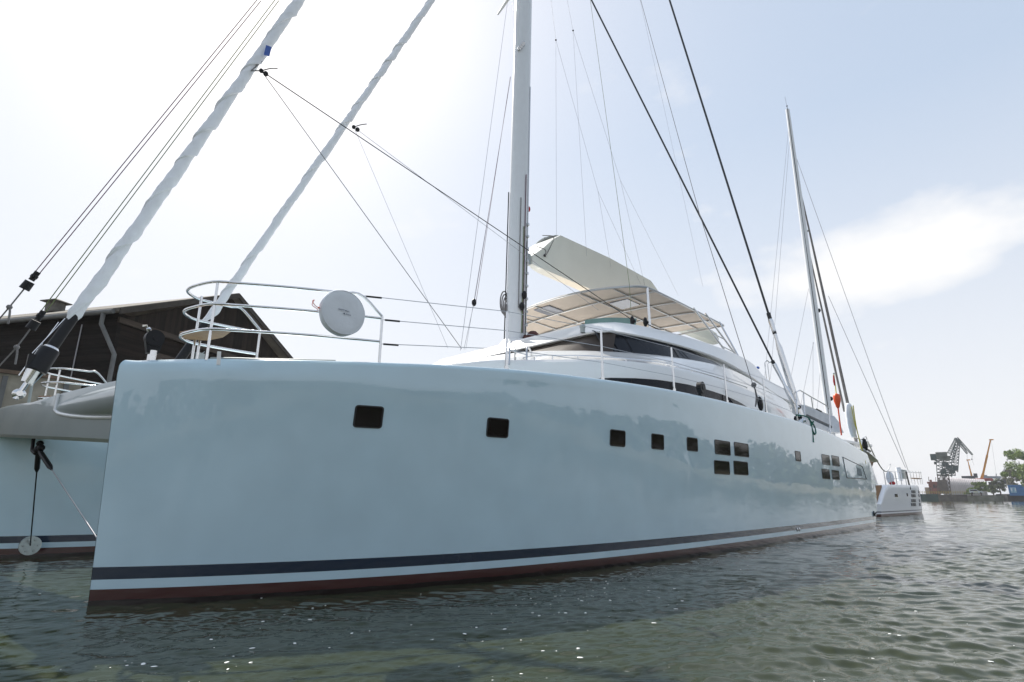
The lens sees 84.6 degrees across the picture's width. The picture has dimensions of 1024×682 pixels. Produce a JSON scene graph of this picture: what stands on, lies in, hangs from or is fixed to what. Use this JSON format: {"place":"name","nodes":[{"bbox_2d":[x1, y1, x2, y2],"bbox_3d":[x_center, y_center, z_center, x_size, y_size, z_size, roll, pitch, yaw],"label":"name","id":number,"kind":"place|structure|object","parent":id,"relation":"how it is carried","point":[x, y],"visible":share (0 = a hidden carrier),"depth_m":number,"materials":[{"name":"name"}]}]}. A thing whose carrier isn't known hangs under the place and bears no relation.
{"place":"outdoors","nodes":[
{"label":"outdoors","id":0,"kind":"place"},
{"bbox_2d":[0,293,293,388],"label":"timber warehouse","id":1,"kind":"structure","parent":0,"point":[104,341],"depth_m":31.20,"materials":[{"name":"wood"}]},
{"bbox_2d":[0,500,1023,681],"bbox_3d":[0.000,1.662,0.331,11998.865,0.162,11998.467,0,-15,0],"label":"water","id":2,"kind":"structure","parent":0,"point":[937,586],"depth_m":7.03,"materials":[{"name":"green liquid"}]},
{"bbox_2d":[0,0,877,605],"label":"sailing catamaran","id":3,"kind":"object","parent":2,"relation":"on","point":[604,416],"visible":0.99,"depth_m":11.66,"materials":[{"name":"paint"}]},
{"bbox_2d":[312,290,364,336],"bbox_3d":[-2.970,-0.488,9.636,0.960,0.810,0.154,13,-20,-40],"label":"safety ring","id":4,"kind":"object","parent":3,"relation":"hanging from","point":[341,313],"visible":1,"depth_m":9.60,"materials":[{"name":"white plastic"}]},
{"bbox_2d":[597,332,631,352],"bbox_3d":[3.554,0.142,19.463,1.001,0.932,0.900,-14,-21,41],"label":"side window","id":5,"kind":"structure","parent":3,"relation":"in","point":[620,343],"depth_m":19.48,"materials":[{"name":"black glass"}]},
{"bbox_2d":[600,378,630,382],"bbox_3d":[2.309,1.400,16.266,2.452,0.750,0.192,2,-16,-9],"label":"saloon window","id":6,"kind":"structure","parent":3,"relation":"in","point":[627,380],"depth_m":16.46,"materials":[{"name":"black glass"}]},
{"bbox_2d":[624,336,673,356],"bbox_3d":[4.983,0.337,20.281,1.011,0.923,2.190,-14,-21,41],"label":"side window","id":7,"kind":"structure","parent":3,"relation":"in","point":[637,346],"depth_m":20.16,"materials":[{"name":"black glass"}]},
{"bbox_2d":[632,378,670,389],"bbox_3d":[4.209,1.545,16.897,1.550,0.805,0.089,9,-18,-28],"label":"saloon window","id":8,"kind":"structure","parent":3,"relation":"in","point":[647,382],"depth_m":16.95,"materials":[{"name":"black glass"}]},
{"bbox_2d":[671,382,697,394],"bbox_3d":[5.472,1.771,17.751,1.481,0.824,0.069,12,-20,-38],"label":"saloon window","id":9,"kind":"structure","parent":3,"relation":"in","point":[685,388],"depth_m":17.79,"materials":[{"name":"black glass"}]},
{"bbox_2d":[672,345,716,364],"bbox_3d":[7.694,0.927,22.635,0.619,0.798,4.450,-14,-21,41],"label":"side window","id":10,"kind":"structure","parent":3,"relation":"in","point":[681,354],"depth_m":21.82,"materials":[{"name":"black glass"}]},
{"bbox_2d":[705,390,719,399],"bbox_3d":[6.560,2.034,18.687,1.366,0.814,0.058,14,-21,-42],"label":"saloon window","id":11,"kind":"structure","parent":3,"relation":"in","point":[710,394],"depth_m":18.85,"materials":[{"name":"black glass"}]},
{"bbox_2d":[723,395,741,404],"bbox_3d":[7.812,2.391,19.902,0.058,0.773,1.601,-14,-21,41],"label":"saloon window","id":12,"kind":"structure","parent":3,"relation":"in","point":[731,400],"depth_m":19.89,"materials":[{"name":"black glass"}]},
{"bbox_2d":[796,414,816,441],"bbox_3d":[12.382,3.658,23.513,1.293,1.133,0.188,9,-18,-31],"label":"hanging rope","id":13,"kind":"object","parent":3,"relation":"hanging from","point":[811,423],"visible":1,"depth_m":23.56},
{"bbox_2d":[833,373,841,434],"bbox_3d":[16.893,3.237,29.201,0.365,3.313,0.379,0,-15,0],"label":"marker buoy","id":14,"kind":"object","parent":3,"relation":"attached to","point":[837,399],"visible":1,"depth_m":29.13,"materials":[{"name":"orange plastic"}]},
{"bbox_2d":[845,403,865,461],"bbox_3d":[18.647,5.015,30.672,0.539,3.257,1.000,-14,-21,41],"label":"rescue sling","id":15,"kind":"object","parent":3,"relation":"hanging from","point":[850,419],"visible":0.96,"depth_m":30.57,"materials":[{"name":"white fabric"}]},
{"bbox_2d":[867,441,890,471],"bbox_3d":[26.677,8.648,40.573,0.076,1.421,19.680,-11,-19,35],"label":"mooring line","id":16,"kind":"object","parent":3,"relation":"attached to","point":[878,462],"visible":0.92,"depth_m":37.15,"materials":[{"name":"white fabric"}]},
{"bbox_2d":[60,569,1014,681],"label":"floating foam","id":17,"kind":"object","parent":2,"relation":"on","point":[464,633],"visible":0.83,"depth_m":6.24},
{"bbox_2d":[766,99,922,516],"bbox_3d":[29.795,-4.780,58.966,23.380,44.670,13.568,13,-20,-40],"label":"white catamaran","id":18,"kind":"object","parent":2,"relation":"on","point":[893,499],"visible":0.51,"depth_m":54.15,"materials":[{"name":"paint"}]},
{"bbox_2d":[920,494,938,499],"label":"sheet pile wall","id":19,"kind":"structure","parent":2,"relation":"in","point":[929,496],"depth_m":246.76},
{"bbox_2d":[938,495,967,499],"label":"timber quay front","id":20,"kind":"structure","parent":2,"relation":"in","point":[952,497],"depth_m":246.65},
{"bbox_2d":[930,437,972,494],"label":"harbour crane","id":21,"kind":"object","parent":20,"relation":"on","point":[943,457],"visible":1,"depth_m":252.81,"materials":[{"name":"paint"}]},
{"bbox_2d":[0,0,1023,494],"label":"sky","id":22,"kind":"structure","parent":0,"point":[907,116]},
{"bbox_2d":[961,459,977,478],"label":"mobile crane","id":23,"kind":"object","parent":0,"point":[972,477],"visible":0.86,"depth_m":291.70,"materials":[{"name":"white metal"}]},
{"bbox_2d":[975,439,996,480],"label":"mobile crane","id":24,"kind":"object","parent":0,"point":[983,471],"visible":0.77,"depth_m":262.15,"materials":[{"name":"metal"}]},
{"bbox_2d":[988,459,1008,484],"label":"mobile crane","id":25,"kind":"object","parent":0,"point":[1004,481],"visible":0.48,"depth_m":271.29,"materials":[{"name":"white metal"}]},
{"bbox_3d":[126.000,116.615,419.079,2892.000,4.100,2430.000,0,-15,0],"label":"far bank","id":26,"kind":"structure","parent":0,"visible":0},
{"bbox_2d":[924,477,940,494],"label":"brick building","id":27,"kind":"structure","parent":26,"relation":"on","point":[932,487],"depth_m":275.75,"materials":[{"name":"brick"}]},
{"bbox_2d":[942,478,987,494],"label":"storage hangar","id":28,"kind":"structure","parent":26,"relation":"on","point":[959,485],"depth_m":258.71,"materials":[{"name":"white metal"}]},
{"bbox_2d":[963,488,975,495],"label":"bushy tree","id":29,"kind":"object","parent":26,"relation":"on","point":[967,492],"visible":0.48,"depth_m":247.85,"materials":[{"name":"green plant"}]},
{"bbox_2d":[969,489,982,493],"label":"parked van","id":30,"kind":"object","parent":26,"relation":"on","point":[971,491],"visible":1,"depth_m":243.75,"materials":[{"name":"silver metal"}]},
{"bbox_2d":[967,495,1003,499],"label":"concrete quay edge","id":31,"kind":"object","parent":26,"relation":"on","point":[986,497],"visible":0.5,"depth_m":247.61,"materials":[{"name":"grey concrete"}]},
{"bbox_2d":[969,482,990,494],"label":"bushy tree","id":32,"kind":"object","parent":31,"relation":"on","point":[977,485],"visible":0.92,"depth_m":249.29,"materials":[{"name":"green plant"}]},
{"bbox_2d":[984,474,1000,489],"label":"gantry crane","id":33,"kind":"object","parent":26,"relation":"on","point":[993,477],"visible":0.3,"depth_m":408.53,"materials":[{"name":"white metal"}]},
{"bbox_2d":[988,484,999,494],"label":"bushy tree","id":34,"kind":"object","parent":26,"relation":"on","point":[992,491],"visible":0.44,"depth_m":279.98,"materials":[{"name":"green plant"}]},
{"bbox_2d":[990,478,1006,493],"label":"bushy tree","id":35,"kind":"object","parent":26,"relation":"on","point":[999,486],"visible":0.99,"depth_m":260.76,"materials":[{"name":"green plant"}]},
{"bbox_2d":[996,494,1023,499],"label":"dark quay wall","id":36,"kind":"structure","parent":26,"relation":"on","point":[1007,497],"depth_m":245.78,"materials":[{"name":"grey concrete"}]},
{"bbox_2d":[1001,468,1020,485],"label":"bushy tree","id":37,"kind":"object","parent":26,"relation":"on","point":[1012,479],"visible":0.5,"depth_m":275.48,"materials":[{"name":"green plant"}]},
{"bbox_2d":[999,448,1023,486],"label":"bushy tree","id":38,"kind":"object","parent":26,"relation":"on","point":[1018,470],"visible":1,"depth_m":230.38,"materials":[{"name":"green plant"}]},
{"bbox_2d":[1008,485,1023,495],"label":"site cabin","id":39,"kind":"object","parent":26,"relation":"on","point":[1016,490],"visible":1,"depth_m":241.56,"materials":[{"name":"blue metal"}]},
{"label":"quay","id":40,"kind":"structure","parent":0,"visible":0},
{"bbox_2d":[0,369,85,407],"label":"concrete wall","id":41,"kind":"structure","parent":40,"relation":"on","point":[10,381],"depth_m":21.95,"materials":[{"name":"concrete"}]}
]}

